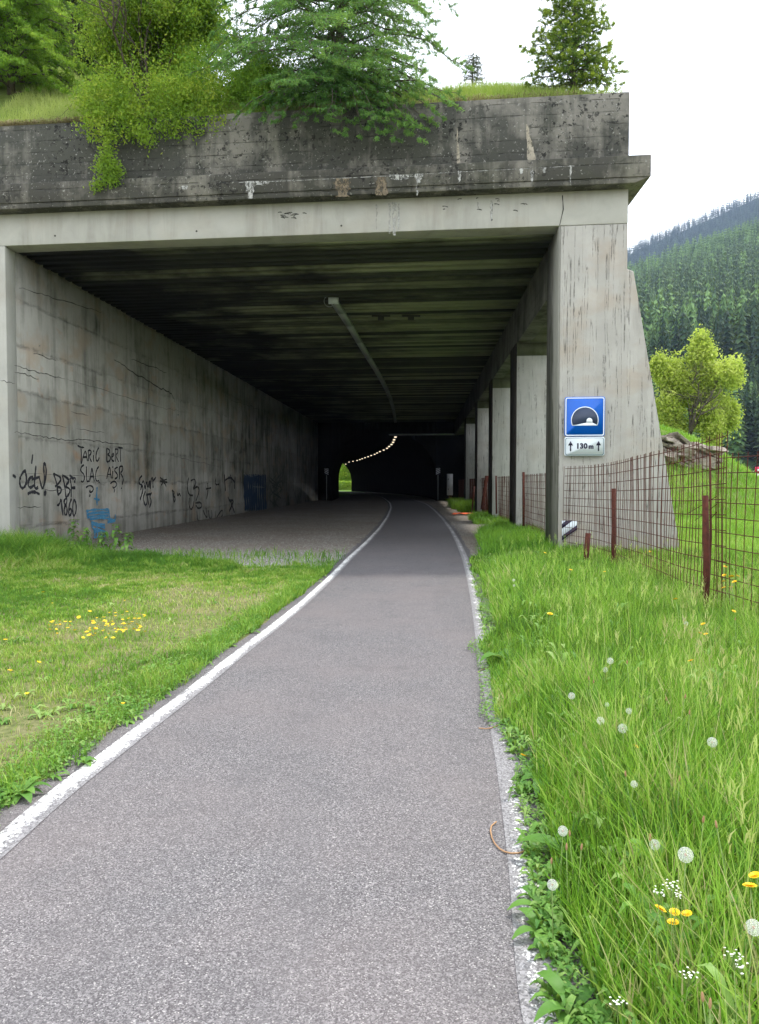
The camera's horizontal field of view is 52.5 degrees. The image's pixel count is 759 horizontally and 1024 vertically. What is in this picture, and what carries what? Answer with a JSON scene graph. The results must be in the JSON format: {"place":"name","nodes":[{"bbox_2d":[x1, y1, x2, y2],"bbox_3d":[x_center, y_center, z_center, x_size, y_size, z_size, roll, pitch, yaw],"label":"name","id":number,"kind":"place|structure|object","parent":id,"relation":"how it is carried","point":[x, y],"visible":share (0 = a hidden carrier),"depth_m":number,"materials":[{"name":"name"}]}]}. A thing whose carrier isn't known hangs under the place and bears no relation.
{"place":"outdoors","nodes":[
{"label":"outdoors","id":0,"kind":"place"},
{"bbox_2d":[73,492,483,568],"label":"gravel floor","id":1,"kind":"structure","parent":0,"point":[356,516],"depth_m":26.48,"materials":[{"name":"gravel"}]},
{"bbox_2d":[77,527,90,544],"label":"nettle","id":2,"kind":"object","parent":1,"relation":"on","point":[86,532],"visible":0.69,"depth_m":18.89,"materials":[{"name":"green plant"}]},
{"bbox_2d":[10,520,516,1020],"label":"gravel stones","id":3,"kind":"object","parent":1,"relation":"on","point":[288,562],"visible":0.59,"depth_m":20.12,"materials":[{"name":"gravel"}]},
{"bbox_2d":[324,468,328,500],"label":"delineator board","id":4,"kind":"object","parent":1,"relation":"on","point":[326,471],"visible":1,"depth_m":69.52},
{"bbox_2d":[447,474,452,499],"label":"electric cabinet","id":5,"kind":"object","parent":1,"relation":"on","point":[449,484],"visible":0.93,"depth_m":57.79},
{"bbox_2d":[458,472,545,532],"bbox_3d":[5.143,-0.979,42.901,0.962,1.939,49.523,0,2,3],"label":"bay fence","id":6,"kind":"object","parent":1,"relation":"on","point":[536,524],"visible":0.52,"depth_m":23.75,"materials":[{"name":"metal"}]},
{"bbox_2d":[0,491,600,1023],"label":"path","id":7,"kind":"structure","parent":0,"point":[294,817],"depth_m":3.51,"materials":[{"name":"asphalt"}]},
{"bbox_2d":[0,776,50,803],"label":"broad leaved weed","id":8,"kind":"object","parent":7,"relation":"on","point":[30,789],"visible":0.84,"depth_m":4.03,"materials":[{"name":"green plant"}]},
{"bbox_2d":[77,756,96,765],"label":"broad leaved weed","id":9,"kind":"object","parent":7,"relation":"on","point":[84,759],"visible":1,"depth_m":4.50,"materials":[{"name":"green plant"}]},
{"bbox_2d":[0,492,391,858],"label":"path edge line paint","id":10,"kind":"object","parent":7,"relation":"on","point":[17,830],"visible":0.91,"depth_m":4.94,"materials":[{"name":"paint"}]},
{"bbox_2d":[345,491,564,1023],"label":"road edge line","id":11,"kind":"object","parent":7,"relation":"on","point":[527,966],"visible":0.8,"depth_m":3.48,"materials":[{"name":"paint"}]},
{"bbox_2d":[490,821,524,853],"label":"dry stalk","id":12,"kind":"object","parent":7,"relation":"on","point":[496,845],"visible":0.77,"depth_m":3.45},
{"bbox_2d":[0,490,616,978],"bbox_3d":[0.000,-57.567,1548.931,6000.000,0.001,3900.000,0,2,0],"label":"ground","id":13,"kind":"structure","parent":0,"point":[32,722],"depth_m":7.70,"materials":[{"name":"plant"}]},
{"bbox_2d":[67,519,78,544],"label":"nettle","id":14,"kind":"object","parent":13,"relation":"on","point":[71,530],"visible":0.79,"depth_m":19.44,"materials":[{"name":"green plant"}]},
{"bbox_2d":[95,531,110,550],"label":"nettle","id":15,"kind":"object","parent":13,"relation":"on","point":[102,539],"visible":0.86,"depth_m":18.16,"materials":[{"name":"green plant"}]},
{"bbox_2d":[108,524,122,549],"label":"nettle","id":16,"kind":"object","parent":13,"relation":"on","point":[116,541],"visible":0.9,"depth_m":18.37,"materials":[{"name":"green plant"}]},
{"bbox_2d":[119,532,134,551],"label":"nettle","id":17,"kind":"object","parent":13,"relation":"on","point":[126,543],"visible":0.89,"depth_m":17.66,"materials":[{"name":"green plant"}]},
{"bbox_2d":[0,92,678,551],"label":"rockfall gallery","id":18,"kind":"object","parent":13,"relation":"on","point":[178,344],"visible":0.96,"depth_m":19.04,"materials":[{"name":"concrete"}]},
{"bbox_2d":[36,0,241,157],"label":"yellow green shrub","id":19,"kind":"object","parent":18,"relation":"on","point":[142,32],"visible":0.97,"depth_m":17.36,"materials":[{"name":"green plant"}]},
{"bbox_2d":[83,124,156,194],"bbox_3d":[-5.766,-7.826,17.089,1.719,1.528,0.599,0,2,0],"label":"trailing branch","id":20,"kind":"object","parent":19,"relation":"attached to","point":[110,175],"visible":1,"depth_m":17.03,"materials":[{"name":"green plant"}]},
{"bbox_2d":[0,87,581,125],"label":"dry grass fringe","id":21,"kind":"object","parent":18,"relation":"on","point":[26,122],"visible":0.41,"depth_m":17.06,"materials":[{"name":"plant"}]},
{"bbox_2d":[324,297,396,422],"bbox_3d":[0.209,-7.160,45.939,0.762,0.358,46.305,0,2,4],"label":"cable tray","id":22,"kind":"object","parent":18,"relation":"attached to","point":[338,308],"visible":1,"depth_m":29.49,"materials":[{"name":"metal"}]},
{"bbox_2d":[562,521,576,540],"bbox_3d":[4.119,0.414,16.680,0.326,0.453,0.023,0,2,6],"label":"hazard plate","id":23,"kind":"object","parent":18,"relation":"attached to","point":[565,524],"visible":0.85,"depth_m":16.67,"materials":[{"name":"metal"}]},
{"bbox_2d":[564,397,604,455],"bbox_3d":[4.397,-1.833,16.520,0.839,1.260,0.128,0,2,6],"label":"tunnel sign","id":24,"kind":"object","parent":18,"relation":"attached to","point":[584,416],"visible":1,"depth_m":16.46,"materials":[{"name":"metal"}]},
{"bbox_2d":[0,559,689,1023],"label":"clover cover","id":25,"kind":"object","parent":13,"relation":"on","point":[532,831],"visible":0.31,"depth_m":4.63,"materials":[{"name":"green plant"}]},
{"bbox_2d":[609,905,666,1020],"bbox_3d":[0.748,1.321,2.250,0.036,0.359,0.036,25,-2,15],"label":"hawkbit flower","id":26,"kind":"object","parent":25,"relation":"on","point":[660,908],"visible":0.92,"depth_m":2.26,"materials":[{"name":"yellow plant"}]},
{"bbox_2d":[653,886,664,992],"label":"umbel flower","id":27,"kind":"object","parent":25,"relation":"on","point":[658,902],"visible":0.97,"depth_m":2.23,"materials":[{"name":"white plant"}]},
{"bbox_2d":[724,947,743,1023],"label":"umbel flower","id":28,"kind":"object","parent":25,"relation":"on","point":[733,966],"visible":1,"depth_m":1.91,"materials":[{"name":"white plant"}]},
{"bbox_2d":[339,464,350,482],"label":"exit tree","id":29,"kind":"object","parent":13,"relation":"on","point":[344,474],"visible":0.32,"depth_m":165.94,"materials":[{"name":"green plant"}]},
{"bbox_2d":[339,480,350,489],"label":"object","id":30,"kind":"object","parent":13,"relation":"on","point":[345,485],"visible":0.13,"depth_m":162.46,"materials":[{"name":"green plant"}]},
{"bbox_2d":[0,550,758,1023],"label":"meadow herbs","id":31,"kind":"object","parent":13,"relation":"on","point":[550,994],"visible":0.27,"depth_m":3.17,"materials":[{"name":"green plant"}]},
{"bbox_2d":[669,908,679,983],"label":"hawkbit flower","id":32,"kind":"object","parent":31,"relation":"on","point":[673,911],"visible":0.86,"depth_m":2.28,"materials":[{"name":"yellow plant"}]},
{"bbox_2d":[745,919,758,1021],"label":"dandelion clock","id":33,"kind":"object","parent":31,"relation":"on","point":[753,927],"visible":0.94,"depth_m":2.03,"materials":[{"name":"plant"}]},
{"bbox_2d":[331,431,435,499],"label":"bored tunnel","id":34,"kind":"structure","parent":13,"relation":"on","point":[403,464],"depth_m":99.58,"materials":[{"name":"concrete"}]},
{"bbox_2d":[480,648,525,663],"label":"broad leaved weed","id":35,"kind":"object","parent":13,"relation":"on","point":[485,655],"visible":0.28,"depth_m":6.87,"materials":[{"name":"green plant"}]},
{"bbox_2d":[520,769,543,795],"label":"broad leaved weed","id":36,"kind":"object","parent":13,"relation":"on","point":[526,776],"visible":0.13,"depth_m":4.03,"materials":[{"name":"green plant"}]},
{"bbox_2d":[512,907,572,959],"bbox_3d":[0.585,1.513,2.764,0.234,0.058,0.241,1,2,18],"label":"broad leaved weed","id":37,"kind":"object","parent":13,"relation":"on","point":[531,916],"visible":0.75,"depth_m":2.76,"materials":[{"name":"green plant"}]},
{"bbox_2d":[507,884,579,924],"bbox_3d":[0.660,1.497,2.939,0.313,0.075,0.244,2,3,38],"label":"broad leaved weed","id":38,"kind":"object","parent":13,"relation":"on","point":[522,901],"visible":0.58,"depth_m":2.94,"materials":[{"name":"green plant"}]},
{"bbox_2d":[547,879,557,942],"bbox_3d":[0.606,1.455,2.684,0.037,0.350,0.037,-1,2,2],"label":"dandelion clock","id":39,"kind":"object","parent":13,"relation":"on","point":[552,889],"visible":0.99,"depth_m":2.69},
{"bbox_2d":[514,832,592,894],"bbox_3d":[0.904,1.470,3.222,0.482,0.121,0.523,-1,2,-22],"label":"broad leaved weed","id":40,"kind":"object","parent":13,"relation":"on","point":[538,836],"visible":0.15,"depth_m":3.33,"materials":[{"name":"green plant"}]},
{"bbox_2d":[558,826,567,887],"bbox_3d":[0.698,1.402,2.995,0.039,0.370,0.039,1,5,-42],"label":"dandelion clock","id":41,"kind":"object","parent":13,"relation":"on","point":[562,830],"visible":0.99,"depth_m":2.98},
{"bbox_2d":[533,970,613,1023],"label":"broad leaved weed","id":42,"kind":"object","parent":13,"relation":"on","point":[555,981],"visible":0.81,"depth_m":2.37,"materials":[{"name":"green plant"}]},
{"bbox_2d":[445,497,758,1023],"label":"meadow grass","id":43,"kind":"structure","parent":13,"relation":"on","point":[661,754],"depth_m":3.99,"materials":[{"name":"plant"}]},
{"bbox_2d":[662,879,677,960],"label":"umbel flower","id":44,"kind":"object","parent":43,"relation":"on","point":[671,890],"visible":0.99,"depth_m":2.20,"materials":[{"name":"white plant"}]},
{"bbox_2d":[749,871,758,885],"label":"hawkbit flower","id":45,"kind":"object","parent":43,"relation":"on","point":[753,874],"visible":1,"depth_m":2.29,"materials":[{"name":"yellow plant"}]},
{"bbox_2d":[609,996,627,1023],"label":"umbel flower","id":46,"kind":"object","parent":13,"relation":"on","point":[617,1004],"visible":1,"depth_m":2.08,"materials":[{"name":"white plant"}]},
{"bbox_2d":[563,431,758,609],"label":"fence","id":47,"kind":"object","parent":13,"relation":"on","point":[707,516],"visible":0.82,"depth_m":10.22,"materials":[{"name":"metal"}]},
{"bbox_2d":[664,888,681,986],"bbox_3d":[0.851,1.301,2.266,0.034,0.378,0.041,8,0,-13],"label":"umbel flower","id":48,"kind":"object","parent":13,"relation":"on","point":[676,894],"visible":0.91,"depth_m":2.27,"materials":[{"name":"white plant"}]},
{"bbox_2d":[667,918,678,974],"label":"hawkbit flower","id":49,"kind":"object","parent":13,"relation":"on","point":[675,921],"visible":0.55,"depth_m":2.29,"materials":[{"name":"yellow plant"}]},
{"bbox_2d":[678,847,693,928],"bbox_3d":[0.970,1.278,2.435,0.047,0.448,0.047,-4,5,-23],"label":"dandelion clock","id":50,"kind":"object","parent":13,"relation":"on","point":[686,855],"visible":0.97,"depth_m":2.42,"materials":[{"name":"plant"}]},
{"bbox_2d":[680,966,698,1023],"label":"umbel flower","id":51,"kind":"object","parent":13,"relation":"on","point":[688,981],"visible":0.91,"depth_m":2.02,"materials":[{"name":"white plant"}]},
{"bbox_2d":[681,910,703,969],"bbox_3d":[0.945,1.331,2.276,0.031,0.314,0.031,-18,4,-42],"label":"hawkbit flower","id":52,"kind":"object","parent":13,"relation":"on","point":[688,912],"visible":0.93,"depth_m":2.27,"materials":[{"name":"yellow plant"}]},
{"bbox_2d":[708,997,711,1023],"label":"plantain stalk","id":53,"kind":"object","parent":13,"relation":"on","point":[710,1003],"visible":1,"depth_m":1.92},
{"bbox_2d":[715,820,728,885],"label":"plantain stalk","id":54,"kind":"object","parent":13,"relation":"on","point":[716,825],"visible":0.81,"depth_m":2.56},
{"bbox_2d":[735,958,747,1015],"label":"umbel flower","id":55,"kind":"object","parent":13,"relation":"on","point":[741,971],"visible":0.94,"depth_m":1.92,"materials":[{"name":"white plant"}]},
{"bbox_2d":[742,882,758,948],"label":"hawkbit flower","id":56,"kind":"object","parent":13,"relation":"on","point":[748,884],"visible":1,"depth_m":2.22,"materials":[{"name":"yellow plant"}]},
{"bbox_2d":[0,5,626,123],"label":"hillside","id":57,"kind":"structure","parent":0,"point":[3,92],"depth_m":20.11,"materials":[{"name":"plant"}]},
{"bbox_2d":[0,0,96,94],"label":"light larch","id":58,"kind":"object","parent":57,"relation":"on","point":[14,57],"visible":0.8,"depth_m":19.91,"materials":[{"name":"green plant"}]},
{"bbox_2d":[20,0,124,76],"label":"dark conifer","id":59,"kind":"object","parent":57,"relation":"on","point":[72,42],"visible":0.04,"depth_m":25.77,"materials":[{"name":"green plant"}]},
{"bbox_2d":[53,23,161,93],"bbox_3d":[-8.747,-19.087,27.592,5.340,12.294,5.626,0,2,0],"label":"dark conifer","id":60,"kind":"object","parent":57,"relation":"on","point":[78,26],"visible":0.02,"depth_m":26.85,"materials":[{"name":"green plant"}]},
{"bbox_2d":[144,0,238,96],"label":"light larch","id":61,"kind":"object","parent":57,"relation":"on","point":[211,56],"visible":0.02,"depth_m":21.87,"materials":[{"name":"green plant"}]},
{"bbox_2d":[149,21,316,114],"bbox_3d":[-3.291,-9.727,17.801,4.073,3.084,2.240,0,2,0],"label":"bush","id":62,"kind":"object","parent":57,"relation":"on","point":[241,80],"visible":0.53,"depth_m":17.30,"materials":[{"name":"green plant"}]},
{"bbox_2d":[185,0,475,144],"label":"larch","id":63,"kind":"object","parent":57,"relation":"on","point":[339,65],"visible":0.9,"depth_m":16.38,"materials":[{"name":"green plant"}]},
{"bbox_2d":[460,53,486,85],"bbox_3d":[2.555,-11.999,21.079,0.777,1.012,0.742,0,2,0],"label":"ridge sapling","id":64,"kind":"object","parent":57,"relation":"on","point":[477,63],"visible":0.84,"depth_m":20.99,"materials":[{"name":"green plant"}]},
{"bbox_2d":[517,0,630,93],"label":"young spruce","id":65,"kind":"object","parent":57,"relation":"on","point":[588,62],"visible":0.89,"depth_m":16.88,"materials":[{"name":"green plant"}]},
{"bbox_2d":[202,0,758,252],"label":"sky","id":66,"kind":"structure","parent":0,"point":[692,83],"materials":[{"name":"white"}]},
{"bbox_2d":[630,198,758,268],"bbox_3d":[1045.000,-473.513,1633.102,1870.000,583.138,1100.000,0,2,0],"label":"ridge","id":67,"kind":"structure","parent":0,"point":[736,220],"depth_m":1537.46,"materials":[{"name":"plant"}]},
{"bbox_2d":[627,189,758,266],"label":"ridge forest","id":68,"kind":"object","parent":67,"relation":"on","point":[693,232],"visible":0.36,"depth_m":1536.72,"materials":[{"name":"plant"}]},
{"bbox_2d":[659,422,758,558],"bbox_3d":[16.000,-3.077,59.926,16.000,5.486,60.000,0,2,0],"label":"grassy bank terrain","id":69,"kind":"structure","parent":0,"point":[712,477],"depth_m":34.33,"materials":[{"name":"plant"}]},
{"bbox_2d":[661,432,728,469],"bbox_3d":[14.366,-2.841,36.456,3.894,1.782,2.641,0,2,0],"label":"rock outcrop","id":70,"kind":"object","parent":69,"relation":"on","point":[674,440],"visible":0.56,"depth_m":35.51,"materials":[{"name":"stone"}]},
{"bbox_2d":[649,323,748,446],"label":"birch","id":71,"kind":"object","parent":69,"relation":"on","point":[713,415],"visible":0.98,"depth_m":45.25,"materials":[{"name":"green plant"}]},
{"bbox_2d":[730,448,756,474],"bbox_3d":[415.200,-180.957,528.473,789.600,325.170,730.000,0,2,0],"label":"mountain","id":72,"kind":"structure","parent":0,"point":[751,461],"depth_m":201.61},
{"bbox_2d":[647,327,658,386],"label":"mountain spruce","id":73,"kind":"object","parent":72,"relation":"on","point":[652,345],"visible":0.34,"depth_m":262.95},
{"bbox_2d":[655,322,661,351],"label":"mountain larch","id":74,"kind":"object","parent":72,"relation":"on","point":[658,329],"visible":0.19,"depth_m":273.10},
{"bbox_2d":[656,317,666,355],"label":"mountain spruce","id":75,"kind":"object","parent":72,"relation":"on","point":[663,331],"visible":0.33,"depth_m":263.87,"materials":[{"name":"plant"}]},
{"bbox_2d":[657,329,671,396],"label":"mountain spruce","id":76,"kind":"object","parent":72,"relation":"on","point":[668,341],"visible":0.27,"depth_m":258.42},
{"bbox_2d":[667,311,675,347],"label":"mountain spruce","id":77,"kind":"object","parent":72,"relation":"on","point":[671,322],"visible":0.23,"depth_m":288.54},
{"bbox_2d":[669,315,681,357],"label":"mountain spruce","id":78,"kind":"object","parent":72,"relation":"on","point":[675,332],"visible":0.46,"depth_m":261.25,"materials":[{"name":"plant"}]},
{"bbox_2d":[677,309,685,345],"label":"mountain spruce","id":79,"kind":"object","parent":72,"relation":"on","point":[683,314],"visible":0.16,"depth_m":285.88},
{"bbox_2d":[678,319,688,368],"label":"mountain spruce","id":80,"kind":"object","parent":72,"relation":"on","point":[683,336],"visible":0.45,"depth_m":259.12,"materials":[{"name":"plant"}]},
{"bbox_2d":[685,322,691,371],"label":"mountain spruce","id":81,"kind":"object","parent":72,"relation":"on","point":[689,327],"visible":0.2,"depth_m":268.60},
{"bbox_2d":[687,303,695,328],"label":"mountain larch","id":82,"kind":"object","parent":72,"relation":"on","point":[690,305],"visible":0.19,"depth_m":294.23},
{"bbox_2d":[627,217,758,334],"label":"spruce forest","id":83,"kind":"object","parent":72,"relation":"on","point":[679,289],"visible":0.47,"depth_m":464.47,"materials":[{"name":"plant"}]},
{"bbox_2d":[697,296,704,328],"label":"mountain spruce","id":84,"kind":"object","parent":72,"relation":"on","point":[702,306],"visible":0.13,"depth_m":315.02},
{"bbox_2d":[702,307,712,337],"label":"mountain spruce","id":85,"kind":"object","parent":72,"relation":"on","point":[707,319],"visible":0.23,"depth_m":294.27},
{"bbox_2d":[710,295,718,319],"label":"mountain larch","id":86,"kind":"object","parent":72,"relation":"on","point":[714,307],"visible":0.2,"depth_m":316.72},
{"bbox_2d":[711,314,723,361],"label":"mountain spruce","id":87,"kind":"object","parent":72,"relation":"on","point":[717,332],"visible":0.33,"depth_m":257.56,"materials":[{"name":"plant"}]},
{"bbox_2d":[713,305,724,344],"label":"mountain spruce","id":88,"kind":"object","parent":72,"relation":"on","point":[719,316],"visible":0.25,"depth_m":281.75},
{"bbox_2d":[720,429,732,454],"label":"mountain larch","id":89,"kind":"object","parent":72,"relation":"on","point":[724,442],"visible":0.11,"depth_m":184.67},
{"bbox_2d":[720,310,738,362],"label":"mountain spruce","id":90,"kind":"object","parent":72,"relation":"on","point":[727,346],"visible":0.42,"depth_m":266.96,"materials":[{"name":"plant"}]},
{"bbox_2d":[726,294,737,345],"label":"mountain larch","id":91,"kind":"object","parent":72,"relation":"on","point":[730,307],"visible":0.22,"depth_m":306.26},
{"bbox_2d":[726,415,745,464],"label":"mountain larch","id":92,"kind":"object","parent":72,"relation":"on","point":[735,446],"visible":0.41,"depth_m":181.27,"materials":[{"name":"plant"}]},
{"bbox_2d":[731,303,741,346],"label":"mountain larch","id":93,"kind":"object","parent":72,"relation":"on","point":[736,311],"visible":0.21,"depth_m":299.89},
{"bbox_2d":[730,386,750,453],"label":"mountain spruce","id":94,"kind":"object","parent":72,"relation":"on","point":[740,395],"visible":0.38,"depth_m":209.81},
{"bbox_2d":[734,288,748,323],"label":"mountain larch","id":95,"kind":"object","parent":72,"relation":"on","point":[741,296],"visible":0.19,"depth_m":321.66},
{"bbox_2d":[734,299,750,355],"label":"mountain spruce","id":96,"kind":"object","parent":72,"relation":"on","point":[746,312],"visible":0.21,"depth_m":286.77,"materials":[{"name":"plant"}]},
{"bbox_2d":[737,406,749,455],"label":"mountain larch","id":97,"kind":"object","parent":72,"relation":"on","point":[741,439],"visible":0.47,"depth_m":204.96,"materials":[{"name":"plant"}]},
{"bbox_2d":[732,304,755,385],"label":"mountain spruce","id":98,"kind":"object","parent":72,"relation":"on","point":[740,335],"visible":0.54,"depth_m":256.97,"materials":[{"name":"plant"}]},
{"bbox_2d":[740,376,754,448],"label":"mountain spruce","id":99,"kind":"object","parent":72,"relation":"on","point":[746,401],"visible":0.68,"depth_m":212.25,"materials":[{"name":"plant"}]},
{"bbox_2d":[746,317,756,367],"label":"mountain spruce","id":100,"kind":"object","parent":72,"relation":"on","point":[753,323],"visible":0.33,"depth_m":271.84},
{"bbox_2d":[747,309,756,350],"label":"mountain spruce","id":101,"kind":"object","parent":72,"relation":"on","point":[752,315],"visible":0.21,"depth_m":284.90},
{"bbox_2d":[747,381,757,445],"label":"mountain spruce","id":102,"kind":"object","parent":72,"relation":"on","point":[753,396],"visible":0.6,"depth_m":213.42,"materials":[{"name":"plant"}]},
{"bbox_2d":[748,336,756,368],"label":"mountain spruce","id":103,"kind":"object","parent":72,"relation":"on","point":[752,353],"visible":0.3,"depth_m":268.11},
{"bbox_2d":[748,292,758,336],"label":"mountain spruce","id":104,"kind":"object","parent":72,"relation":"on","point":[754,304],"visible":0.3,"depth_m":288.12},
{"bbox_2d":[748,396,758,455],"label":"mountain spruce","id":105,"kind":"object","parent":72,"relation":"on","point":[755,428],"visible":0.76,"depth_m":205.92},
{"bbox_2d":[748,355,758,394],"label":"mountain spruce","id":106,"kind":"object","parent":72,"relation":"on","point":[754,364],"visible":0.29,"depth_m":251.24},
{"bbox_2d":[749,315,758,390],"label":"mountain spruce","id":107,"kind":"object","parent":72,"relation":"on","point":[756,355],"visible":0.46,"depth_m":258.47,"materials":[{"name":"plant"}]},
{"bbox_2d":[749,411,758,458],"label":"mountain spruce","id":108,"kind":"object","parent":72,"relation":"on","point":[757,430],"visible":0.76,"depth_m":203.07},
{"bbox_2d":[749,362,758,398],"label":"mountain spruce","id":109,"kind":"object","parent":72,"relation":"on","point":[752,373],"visible":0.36,"depth_m":237.28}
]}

